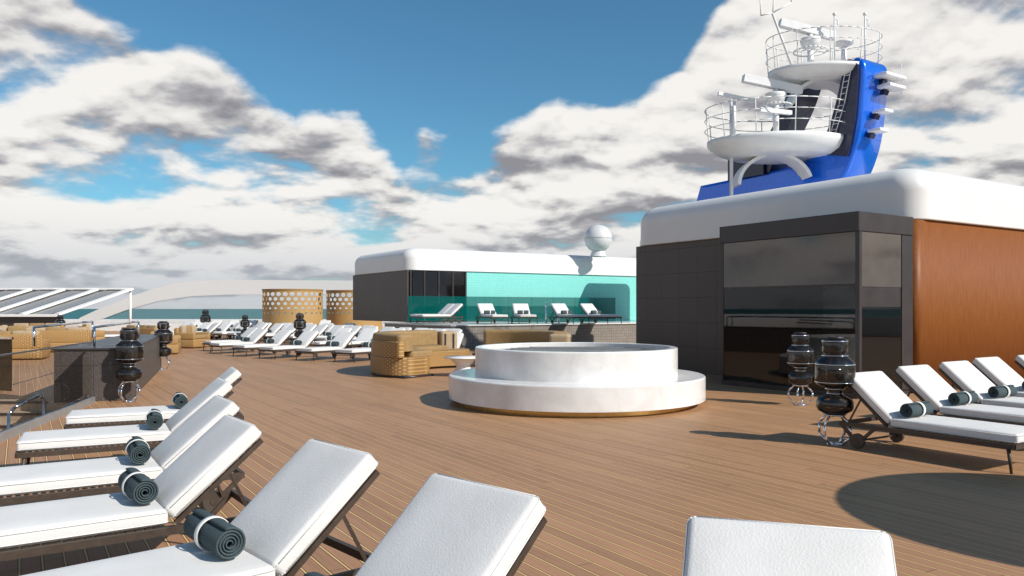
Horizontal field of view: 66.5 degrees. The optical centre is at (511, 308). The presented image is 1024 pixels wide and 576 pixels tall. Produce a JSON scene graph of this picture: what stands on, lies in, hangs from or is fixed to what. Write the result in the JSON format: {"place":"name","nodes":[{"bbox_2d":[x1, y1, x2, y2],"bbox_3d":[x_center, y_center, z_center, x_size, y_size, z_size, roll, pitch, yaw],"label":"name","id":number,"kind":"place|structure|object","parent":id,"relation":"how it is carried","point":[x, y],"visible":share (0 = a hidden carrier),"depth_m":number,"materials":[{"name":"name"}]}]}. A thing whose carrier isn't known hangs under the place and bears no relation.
{"place":"outdoors","nodes":[
{"label":"outdoors","id":0,"kind":"place"},
{"bbox_2d":[62,309,349,318],"bbox_3d":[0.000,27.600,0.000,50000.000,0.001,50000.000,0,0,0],"label":"sea","id":1,"kind":"structure","parent":0,"point":[186,313],"depth_m":3966.49,"materials":[{"name":"liquid"}]},
{"bbox_2d":[0,329,1023,575],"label":"deck","id":2,"kind":"structure","parent":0,"point":[624,495],"depth_m":7.93,"materials":[{"name":"brown wood"}]},
{"bbox_2d":[0,326,45,333],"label":"wicker sofa","id":3,"kind":"object","parent":2,"relation":"on","point":[13,328],"visible":0.21,"depth_m":30.58,"materials":[{"name":"beige wicker"}]},
{"bbox_2d":[0,331,50,358],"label":"wicker sofa","id":4,"kind":"object","parent":2,"relation":"on","point":[22,340],"visible":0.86,"depth_m":24.02,"materials":[{"name":"beige wicker"}]},
{"bbox_2d":[0,394,70,430],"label":"staircase","id":5,"kind":"structure","parent":2,"relation":"on","point":[32,409],"depth_m":13.81,"materials":[{"name":"wood"}]},
{"bbox_2d":[13,323,63,327],"bbox_3d":[-22.000,1.135,36.000,2.220,0.870,0.900,0,0,-10],"label":"wicker sofa","id":6,"kind":"object","parent":2,"relation":"on","point":[26,324],"visible":0.17,"depth_m":36.09,"materials":[{"name":"beige wicker"}]},
{"bbox_2d":[0,337,94,441],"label":"glass balustrade","id":7,"kind":"object","parent":2,"relation":"on","point":[6,353],"visible":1,"depth_m":11.99,"materials":[{"name":"glass"}]},
{"bbox_2d":[22,327,92,351],"bbox_3d":[-16.600,1.135,28.500,2.220,0.870,0.900,0,0,-20],"label":"wicker sofa","id":8,"kind":"object","parent":2,"relation":"on","point":[58,336],"visible":0.49,"depth_m":28.21,"materials":[{"name":"beige wicker"}]},
{"bbox_2d":[55,315,65,326],"bbox_3d":[-22.000,0.969,38.000,0.456,1.262,0.456,0,0,-5],"label":"glass lantern","id":9,"kind":"object","parent":2,"relation":"on","point":[60,318],"visible":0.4,"depth_m":37.87,"materials":[{"name":"black glass"}]},
{"bbox_2d":[0,288,133,325],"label":"pergola","id":10,"kind":"object","parent":2,"relation":"on","point":[34,305],"visible":0.79,"depth_m":44.28,"materials":[{"name":"white paint"}]},
{"bbox_2d":[0,321,139,427],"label":"stair handrail","id":11,"kind":"object","parent":2,"relation":"on","point":[11,411],"visible":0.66,"depth_m":14.18,"materials":[{"name":"silver metal"}]},
{"bbox_2d":[78,324,104,339],"bbox_3d":[-18.600,1.135,34.500,0.900,0.870,1.020,0,0,-40],"label":"wicker sofa","id":12,"kind":"object","parent":2,"relation":"on","point":[100,334],"visible":0.4,"depth_m":34.23,"materials":[{"name":"beige wicker"}]},
{"bbox_2d":[51,334,160,402],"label":"stair parapet","id":13,"kind":"structure","parent":2,"relation":"on","point":[88,369],"depth_m":13.40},
{"bbox_2d":[0,395,244,511],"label":"sun lounger","id":14,"kind":"object","parent":2,"relation":"on","point":[34,480],"visible":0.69,"depth_m":5.91,"materials":[{"name":"white fabric"},{"name":"dark brown wood"}]},
{"bbox_2d":[125,436,150,463],"bbox_3d":[-2.972,1.128,6.191,0.173,0.173,0.460,0,0,-30],"label":"rolled towel","id":15,"kind":"object","parent":14,"relation":"on","point":[137,449],"visible":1,"depth_m":6.02,"materials":[{"name":"fabric"}]},
{"bbox_2d":[105,324,141,337],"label":"sun lounger","id":16,"kind":"object","parent":2,"relation":"on","point":[109,335],"visible":0.1,"depth_m":35.49,"materials":[{"name":"fabric"}]},
{"bbox_2d":[15,377,233,464],"bbox_3d":[-3.837,1.179,7.847,1.910,0.844,0.822,0,0,-28],"label":"sun lounger","id":17,"kind":"object","parent":2,"relation":"on","point":[65,441],"visible":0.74,"depth_m":7.53,"materials":[{"name":"white fabric"},{"name":"dark brown wood"}]},
{"bbox_2d":[145,409,163,428],"bbox_3d":[-3.634,1.128,7.928,0.173,0.173,0.460,0,0,-26],"label":"rolled towel","id":18,"kind":"object","parent":17,"relation":"on","point":[155,418],"visible":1,"depth_m":7.74,"materials":[{"name":"fabric"}]},
{"bbox_2d":[114,328,143,401],"bbox_3d":[-6.550,0.969,13.350,0.456,1.262,0.456,0,0,-44],"label":"glass lantern","id":19,"kind":"object","parent":2,"relation":"on","point":[129,350],"visible":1,"depth_m":13.22,"materials":[{"name":"black glass"}]},
{"bbox_2d":[0,414,263,561],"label":"sun lounger","id":20,"kind":"object","parent":2,"relation":"on","point":[197,468],"visible":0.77,"depth_m":4.75,"materials":[{"name":"white fabric"},{"name":"dark brown wood"}]},
{"bbox_2d":[118,467,158,503],"bbox_3d":[-2.379,1.128,4.952,0.173,0.173,0.460,0,0,-37],"label":"rolled towel","id":21,"kind":"object","parent":20,"relation":"on","point":[138,486],"visible":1,"depth_m":4.81,"materials":[{"name":"fabric"}]},
{"bbox_2d":[121,325,172,333],"bbox_3d":[-15.200,1.135,32.500,2.220,0.870,0.900,0,0,30],"label":"wicker sofa","id":22,"kind":"object","parent":2,"relation":"on","point":[146,329],"visible":0.27,"depth_m":31.95,"materials":[{"name":"beige wicker"}]},
{"bbox_2d":[64,367,243,428],"bbox_3d":[-4.288,1.179,9.438,1.910,0.844,0.822,0,0,-25],"label":"sun lounger","id":23,"kind":"object","parent":2,"relation":"on","point":[114,416],"visible":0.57,"depth_m":9.04,"materials":[{"name":"white fabric"},{"name":"dark brown wood"}]},
{"bbox_2d":[172,392,187,407],"bbox_3d":[-4.072,1.128,9.560,0.173,0.173,0.460,0,0,-27],"label":"rolled towel","id":24,"kind":"object","parent":23,"relation":"on","point":[179,399],"visible":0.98,"depth_m":9.38,"materials":[{"name":"fabric"}]},
{"bbox_2d":[154,321,172,369],"bbox_3d":[-9.030,0.969,20.200,0.456,1.262,0.456,0,0,-30],"label":"glass lantern","id":25,"kind":"object","parent":2,"relation":"on","point":[164,332],"visible":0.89,"depth_m":20.07,"materials":[{"name":"black glass"}]},
{"bbox_2d":[150,328,180,353],"bbox_3d":[-12.200,1.135,27.500,0.900,0.870,1.620,0,0,-20],"label":"wicker sofa","id":26,"kind":"object","parent":2,"relation":"on","point":[174,346],"visible":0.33,"depth_m":26.87,"materials":[{"name":"beige wicker"}]},
{"bbox_2d":[174,325,209,347],"bbox_3d":[-12.900,1.135,31.500,0.900,0.870,1.220,0,0,10],"label":"wicker sofa","id":27,"kind":"object","parent":2,"relation":"on","point":[191,337],"visible":0.82,"depth_m":31.06,"materials":[{"name":"beige wicker"}]},
{"bbox_2d":[193,320,202,327],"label":"sun lounger","id":28,"kind":"object","parent":2,"relation":"on","point":[198,323],"visible":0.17,"depth_m":49.72,"materials":[{"name":"fabric"}]},
{"bbox_2d":[21,439,379,575],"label":"sun lounger","id":29,"kind":"object","parent":2,"relation":"on","point":[290,516],"visible":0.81,"depth_m":3.91,"materials":[{"name":"white fabric"},{"name":"dark brown wood"}]},
{"bbox_2d":[183,509,245,558],"bbox_3d":[-1.496,1.128,3.901,0.173,0.173,0.460,0,0,-41],"label":"rolled towel","id":30,"kind":"object","parent":29,"relation":"on","point":[223,538],"visible":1,"depth_m":3.78,"materials":[{"name":"fabric"}]},
{"bbox_2d":[196,322,212,335],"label":"sun lounger","id":31,"kind":"object","parent":2,"relation":"on","point":[205,325],"visible":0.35,"depth_m":41.22,"materials":[{"name":"fabric"}]},
{"bbox_2d":[200,310,210,322],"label":"glass lantern","id":32,"kind":"object","parent":2,"relation":"on","point":[205,316],"visible":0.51,"depth_m":41.83,"materials":[{"name":"black glass"}]},
{"bbox_2d":[207,323,219,338],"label":"sun lounger","id":33,"kind":"object","parent":2,"relation":"on","point":[213,327],"visible":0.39,"depth_m":39.77,"materials":[{"name":"fabric"}]},
{"bbox_2d":[211,322,231,338],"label":"sun lounger","id":34,"kind":"object","parent":2,"relation":"on","point":[224,326],"visible":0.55,"depth_m":40.83,"materials":[{"name":"fabric"}]},
{"bbox_2d":[217,322,239,331],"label":"sun lounger","id":35,"kind":"object","parent":2,"relation":"on","point":[237,325],"visible":0.32,"depth_m":40.95,"materials":[{"name":"fabric"}]},
{"bbox_2d":[202,328,259,351],"bbox_3d":[-10.635,1.179,29.565,1.910,0.844,0.822,0,0,-45],"label":"sun lounger","id":36,"kind":"object","parent":2,"relation":"on","point":[248,332],"visible":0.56,"depth_m":29.38,"materials":[{"name":"fabric"}]},
{"bbox_2d":[213,323,251,339],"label":"sun lounger","id":37,"kind":"object","parent":2,"relation":"on","point":[223,333],"visible":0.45,"depth_m":39.30,"materials":[{"name":"fabric"}]},
{"bbox_2d":[209,329,267,352],"bbox_3d":[-9.771,1.179,27.998,0.822,0.844,1.910,0,0,42],"label":"sun lounger","id":38,"kind":"object","parent":2,"relation":"on","point":[256,336],"visible":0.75,"depth_m":28.09,"materials":[{"name":"fabric"}]},
{"bbox_2d":[240,315,249,333],"bbox_3d":[-13.000,0.969,38.000,0.456,1.262,0.456,0,0,42],"label":"glass lantern","id":39,"kind":"object","parent":2,"relation":"on","point":[244,322],"visible":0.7,"depth_m":37.85,"materials":[{"name":"black glass"}]},
{"bbox_2d":[226,323,267,339],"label":"sun lounger","id":40,"kind":"object","parent":2,"relation":"on","point":[261,325],"visible":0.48,"depth_m":39.20,"materials":[{"name":"fabric"}]},
{"bbox_2d":[249,320,257,327],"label":"sun lounger","id":41,"kind":"object","parent":2,"relation":"on","point":[254,322],"visible":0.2,"depth_m":49.18,"materials":[{"name":"fabric"}]},
{"bbox_2d":[232,330,291,356],"bbox_3d":[-8.421,1.179,26.441,0.822,0.844,1.910,0,0,38],"label":"sun lounger","id":42,"kind":"object","parent":2,"relation":"on","point":[280,337],"visible":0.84,"depth_m":26.62,"materials":[{"name":"fabric"}]},
{"bbox_2d":[263,339,273,343],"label":"rolled towel","id":43,"kind":"object","parent":42,"relation":"on","point":[268,341],"visible":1,"depth_m":26.54,"materials":[{"name":"fabric"}]},
{"bbox_2d":[267,323,283,338],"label":"sun lounger","id":44,"kind":"object","parent":2,"relation":"on","point":[275,327],"visible":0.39,"depth_m":38.42,"materials":[{"name":"fabric"}]},
{"bbox_2d":[264,324,296,340],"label":"sun lounger","id":45,"kind":"object","parent":2,"relation":"on","point":[291,328],"visible":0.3,"depth_m":37.42,"materials":[{"name":"fabric"}]},
{"bbox_2d":[258,331,318,358],"bbox_3d":[-7.194,1.179,25.279,0.822,0.844,1.910,0,0,34],"label":"sun lounger","id":46,"kind":"object","parent":2,"relation":"on","point":[307,338],"visible":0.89,"depth_m":25.39,"materials":[{"name":"fabric"}]},
{"bbox_2d":[290,340,301,344],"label":"rolled towel","id":47,"kind":"object","parent":46,"relation":"on","point":[295,342],"visible":1,"depth_m":25.38,"materials":[{"name":"fabric"}]},
{"bbox_2d":[262,289,322,328],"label":"wicker cabana","id":48,"kind":"object","parent":2,"relation":"on","point":[288,317],"visible":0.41,"depth_m":47.95,"materials":[{"name":"beige wicker"}]},
{"bbox_2d":[294,313,305,339],"bbox_3d":[-8.700,0.906,32.000,0.501,1.388,0.501,0,0,-1],"label":"glass lantern","id":49,"kind":"object","parent":2,"relation":"on","point":[299,323],"visible":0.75,"depth_m":31.84,"materials":[{"name":"black"}]},
{"bbox_2d":[291,324,316,334],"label":"sun lounger","id":50,"kind":"object","parent":2,"relation":"on","point":[310,327],"visible":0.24,"depth_m":36.67,"materials":[{"name":"fabric"}]},
{"bbox_2d":[284,325,327,343],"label":"sun lounger","id":51,"kind":"object","parent":2,"relation":"on","point":[320,329],"visible":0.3,"depth_m":35.17,"materials":[{"name":"fabric"}]},
{"bbox_2d":[292,324,333,339],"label":"sun lounger","id":52,"kind":"object","parent":2,"relation":"on","point":[329,328],"visible":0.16,"depth_m":35.69,"materials":[{"name":"fabric"}]},
{"bbox_2d":[64,319,565,330],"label":"bulwark","id":53,"kind":"object","parent":2,"relation":"on","point":[175,323],"visible":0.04,"depth_m":59.60,"materials":[{"name":"white paint"}]},
{"bbox_2d":[79,280,352,321],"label":"curved windscreen","id":54,"kind":"object","parent":53,"relation":"on","point":[205,288],"visible":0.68,"depth_m":55.00,"materials":[{"name":"white metal"}]},
{"bbox_2d":[295,331,354,360],"bbox_3d":[-5.792,1.179,24.397,0.822,0.844,1.910,0,0,32],"label":"sun lounger","id":55,"kind":"object","parent":2,"relation":"on","point":[343,338],"visible":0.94,"depth_m":24.61,"materials":[{"name":"fabric"}]},
{"bbox_2d":[326,341,338,346],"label":"rolled towel","id":56,"kind":"object","parent":55,"relation":"on","point":[332,343],"visible":1,"depth_m":24.53,"materials":[{"name":"fabric"}]},
{"bbox_2d":[315,325,344,339],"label":"sun lounger","id":57,"kind":"object","parent":2,"relation":"on","point":[333,329],"visible":0.23,"depth_m":34.36,"materials":[{"name":"fabric"}]},
{"bbox_2d":[310,328,351,347],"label":"sun lounger","id":58,"kind":"object","parent":2,"relation":"on","point":[322,343],"visible":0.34,"depth_m":29.40,"materials":[{"name":"fabric"}]},
{"bbox_2d":[315,326,361,340],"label":"sun lounger","id":59,"kind":"object","parent":2,"relation":"on","point":[356,329],"visible":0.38,"depth_m":33.24,"materials":[{"name":"fabric"}]},
{"bbox_2d":[333,336,372,362],"bbox_3d":[-4.470,1.179,23.714,0.822,0.844,1.910,0,0,30],"label":"sun lounger","id":60,"kind":"object","parent":2,"relation":"on","point":[355,351],"visible":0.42,"depth_m":23.01,"materials":[{"name":"fabric"}]},
{"bbox_2d":[363,342,370,347],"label":"rolled towel","id":61,"kind":"object","parent":60,"relation":"on","point":[366,344],"visible":0.56,"depth_m":23.91,"materials":[{"name":"fabric"}]},
{"bbox_2d":[326,290,381,331],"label":"wicker cabana","id":62,"kind":"object","parent":2,"relation":"on","point":[339,318],"visible":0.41,"depth_m":50.79,"materials":[{"name":"beige wicker"}]},
{"bbox_2d":[347,328,378,347],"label":"sun lounger","id":63,"kind":"object","parent":2,"relation":"on","point":[365,335],"visible":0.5,"depth_m":29.21,"materials":[{"name":"fabric"}]},
{"bbox_2d":[347,327,394,347],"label":"sun lounger","id":64,"kind":"object","parent":2,"relation":"on","point":[385,328],"visible":0.14,"depth_m":31.58,"materials":[{"name":"fabric"}]},
{"bbox_2d":[359,328,404,347],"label":"sun lounger","id":65,"kind":"object","parent":2,"relation":"on","point":[394,329],"visible":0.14,"depth_m":29.19,"materials":[{"name":"fabric"}]},
{"bbox_2d":[370,330,469,378],"bbox_3d":[-2.459,1.100,20.003,2.012,1.000,4.555,0,0,16],"label":"curved wicker sofa","id":66,"kind":"object","parent":2,"relation":"on","point":[403,354],"visible":0.97,"depth_m":18.30,"materials":[{"name":"beige wicker"}]},
{"bbox_2d":[457,333,463,347],"bbox_3d":[-2.028,1.179,22.950,0.822,0.844,1.910,0,0,15],"label":"cushion","id":67,"kind":"object","parent":66,"relation":"on","point":[460,336],"visible":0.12,"depth_m":23.55,"materials":[{"name":"fabric"}]},
{"bbox_2d":[355,473,546,575],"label":"sun lounger","id":68,"kind":"object","parent":2,"relation":"on","point":[445,525],"visible":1,"depth_m":3.17,"materials":[{"name":"white fabric"},{"name":"dark grey metal"}]},
{"bbox_2d":[304,572,324,575],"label":"rolled towel","id":69,"kind":"object","parent":68,"relation":"on","point":[313,574],"visible":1,"depth_m":3.07,"materials":[{"name":"fabric"}]},
{"bbox_2d":[447,329,463,346],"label":"sun lounger","id":70,"kind":"object","parent":2,"relation":"on","point":[458,330],"visible":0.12,"depth_m":27.73,"materials":[{"name":"fabric"}]},
{"bbox_2d":[444,356,474,371],"bbox_3d":[-1.150,1.374,18.400,0.900,0.452,0.900,0,0,0],"label":"round table","id":71,"kind":"object","parent":2,"relation":"on","point":[463,362],"visible":0.67,"depth_m":18.22,"materials":[{"name":"white paint"}]},
{"bbox_2d":[384,320,635,348],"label":"pool terrace","id":72,"kind":"structure","parent":2,"relation":"on","point":[614,331],"depth_m":33.12,"materials":[{"name":"stone"}]},
{"bbox_2d":[353,270,464,321],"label":"walls","id":73,"kind":"structure","parent":72,"relation":"on","point":[383,296],"depth_m":38.51,"materials":[{"name":"stone"}]},
{"bbox_2d":[410,270,466,321],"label":"glazing","id":74,"kind":"structure","parent":73,"relation":"attached to","point":[438,283],"depth_m":36.84,"materials":[{"name":"glass"}]},
{"bbox_2d":[355,248,635,276],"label":"roof","id":75,"kind":"structure","parent":73,"relation":"on","point":[420,259],"depth_m":38.99,"materials":[{"name":"white paint"}]},
{"bbox_2d":[584,225,611,256],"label":"satellite radome","id":76,"kind":"object","parent":75,"relation":"attached to","point":[598,240],"visible":1,"depth_m":40.51,"materials":[{"name":"white plastic"}]},
{"bbox_2d":[467,272,635,321],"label":"teal tile wall","id":77,"kind":"structure","parent":73,"relation":"attached to","point":[621,290],"depth_m":40.54,"materials":[{"name":"tile"}]},
{"bbox_2d":[409,304,453,322],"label":"sun lounger","id":78,"kind":"object","parent":72,"relation":"on","point":[446,308],"visible":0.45,"depth_m":34.28,"materials":[{"name":"fabric"}]},
{"bbox_2d":[416,304,463,323],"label":"sun lounger","id":79,"kind":"object","parent":72,"relation":"on","point":[453,310],"visible":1,"depth_m":33.11,"materials":[{"name":"fabric"}]},
{"bbox_2d":[475,303,509,323],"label":"sun lounger","id":80,"kind":"object","parent":72,"relation":"on","point":[482,307],"visible":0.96,"depth_m":32.65,"materials":[{"name":"fabric"}]},
{"bbox_2d":[484,310,494,313],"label":"rolled towel","id":81,"kind":"object","parent":80,"relation":"on","point":[489,311],"visible":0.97,"depth_m":32.31,"materials":[{"name":"fabric"}]},
{"bbox_2d":[408,296,614,320],"bbox_3d":[0.409,0.025,38.644,12.145,1.150,0.028,0,0,-32],"label":"pool glass screen","id":82,"kind":"object","parent":72,"relation":"on","point":[468,310],"visible":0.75,"depth_m":38.08,"materials":[{"name":"teal"}]},
{"bbox_2d":[511,304,537,323],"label":"sun lounger","id":83,"kind":"object","parent":72,"relation":"on","point":[516,307],"visible":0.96,"depth_m":33.08,"materials":[{"name":"fabric"}]},
{"bbox_2d":[517,310,528,313],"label":"rolled towel","id":84,"kind":"object","parent":83,"relation":"on","point":[522,311],"visible":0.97,"depth_m":32.71,"materials":[{"name":"fabric"}]},
{"bbox_2d":[545,302,559,322],"bbox_3d":[1.715,0.184,33.250,0.590,0.923,0.560,0,0,0],"label":"pool ladder","id":85,"kind":"object","parent":72,"relation":"on","point":[558,319],"visible":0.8,"depth_m":33.07,"materials":[{"name":"silver metal"}]},
{"bbox_2d":[549,303,589,323],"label":"sun lounger","id":86,"kind":"object","parent":72,"relation":"on","point":[557,308],"visible":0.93,"depth_m":32.57,"materials":[{"name":"fabric"}]},
{"bbox_2d":[561,310,571,313],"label":"rolled towel","id":87,"kind":"object","parent":86,"relation":"on","point":[566,311],"visible":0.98,"depth_m":32.34,"materials":[{"name":"fabric"}]},
{"bbox_2d":[579,304,621,323],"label":"sun lounger","id":88,"kind":"object","parent":72,"relation":"on","point":[586,308],"visible":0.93,"depth_m":33.07,"materials":[{"name":"fabric"}]},
{"bbox_2d":[484,329,571,344],"bbox_3d":[0.427,1.100,20.458,1.709,1.000,4.029,0,0,-31],"label":"curved wicker sofa","id":89,"kind":"object","parent":2,"relation":"on","point":[496,336],"visible":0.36,"depth_m":21.11,"materials":[{"name":"beige wicker"}]},
{"bbox_2d":[449,342,705,416],"bbox_3d":[1.090,1.130,13.400,4.340,0.940,4.340,0,0,0],"label":"hot tub","id":90,"kind":"object","parent":2,"relation":"on","point":[573,379],"visible":1,"depth_m":11.76,"materials":[{"name":"white"}]},
{"bbox_2d":[682,516,896,575],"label":"sun lounger","id":91,"kind":"object","parent":2,"relation":"on","point":[714,546],"visible":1,"depth_m":2.65,"materials":[{"name":"fabric"}]},
{"bbox_2d":[787,332,813,405],"bbox_3d":[4.750,1.000,12.850,0.433,1.199,0.433,0,0,-21],"label":"glass lantern","id":92,"kind":"object","parent":2,"relation":"on","point":[800,355],"visible":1,"depth_m":12.72,"materials":[{"name":"black"}]},
{"bbox_2d":[636,169,1023,398],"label":"deckhouse","id":93,"kind":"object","parent":2,"relation":"on","point":[888,273],"visible":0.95,"depth_m":15.43,"materials":[{"name":"grey metal"}]},
{"bbox_2d":[814,337,855,445],"bbox_3d":[3.790,0.969,9.160,0.456,1.262,0.456,0,0,0],"label":"glass lantern","id":94,"kind":"object","parent":2,"relation":"on","point":[834,370],"visible":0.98,"depth_m":9.03,"materials":[{"name":"black"}]},
{"bbox_2d":[839,371,1023,473],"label":"sun lounger","id":95,"kind":"object","parent":2,"relation":"on","point":[883,398],"visible":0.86,"depth_m":8.56,"materials":[{"name":"fabric"}]},
{"bbox_2d":[900,401,933,417],"bbox_3d":[4.513,1.128,8.687,0.460,0.173,0.173,0,0,-35],"label":"rolled towel","id":96,"kind":"object","parent":95,"relation":"on","point":[915,409],"visible":1,"depth_m":8.60,"materials":[{"name":"fabric"}]},
{"bbox_2d":[895,365,1023,425],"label":"sun lounger","id":97,"kind":"object","parent":2,"relation":"on","point":[927,383],"visible":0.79,"depth_m":9.77,"materials":[{"name":"fabric"}]},
{"bbox_2d":[948,391,978,404],"bbox_3d":[5.660,1.128,9.777,0.460,0.173,0.173,0,0,-33],"label":"rolled towel","id":98,"kind":"object","parent":97,"relation":"on","point":[962,398],"visible":1,"depth_m":9.69,"materials":[{"name":"fabric"}]},
{"bbox_2d":[938,360,1023,408],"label":"sun lounger","id":99,"kind":"object","parent":2,"relation":"on","point":[965,375],"visible":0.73,"depth_m":10.76,"materials":[{"name":"fabric"}]},
{"bbox_2d":[988,385,1017,397],"bbox_3d":[6.643,1.128,10.556,0.460,0.173,0.173,0,0,-30],"label":"rolled towel","id":100,"kind":"object","parent":99,"relation":"on","point":[1003,391],"visible":1,"depth_m":10.48,"materials":[{"name":"fabric"}]},
{"bbox_2d":[972,357,1023,396],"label":"sun lounger","id":101,"kind":"object","parent":2,"relation":"on","point":[998,371],"visible":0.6,"depth_m":11.72,"materials":[{"name":"fabric"}]},
{"bbox_2d":[1014,355,1023,369],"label":"sun lounger","id":102,"kind":"object","parent":2,"relation":"on","point":[1019,361],"visible":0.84,"depth_m":12.50,"materials":[{"name":"fabric"}]},
{"bbox_3d":[7.957,-0.500,27.580,3.100,4.200,5.850,0,0,-32],"label":"funnel casing","id":103,"kind":"object","parent":2,"relation":"on","visible":0},
{"bbox_2d":[697,0,905,200],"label":"radar mast","id":104,"kind":"object","parent":103,"relation":"on","point":[847,144],"visible":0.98,"depth_m":23.13,"materials":[{"name":"metal"}]},
{"bbox_2d":[0,0,1023,308],"label":"sky","id":105,"kind":"structure","parent":0,"point":[145,145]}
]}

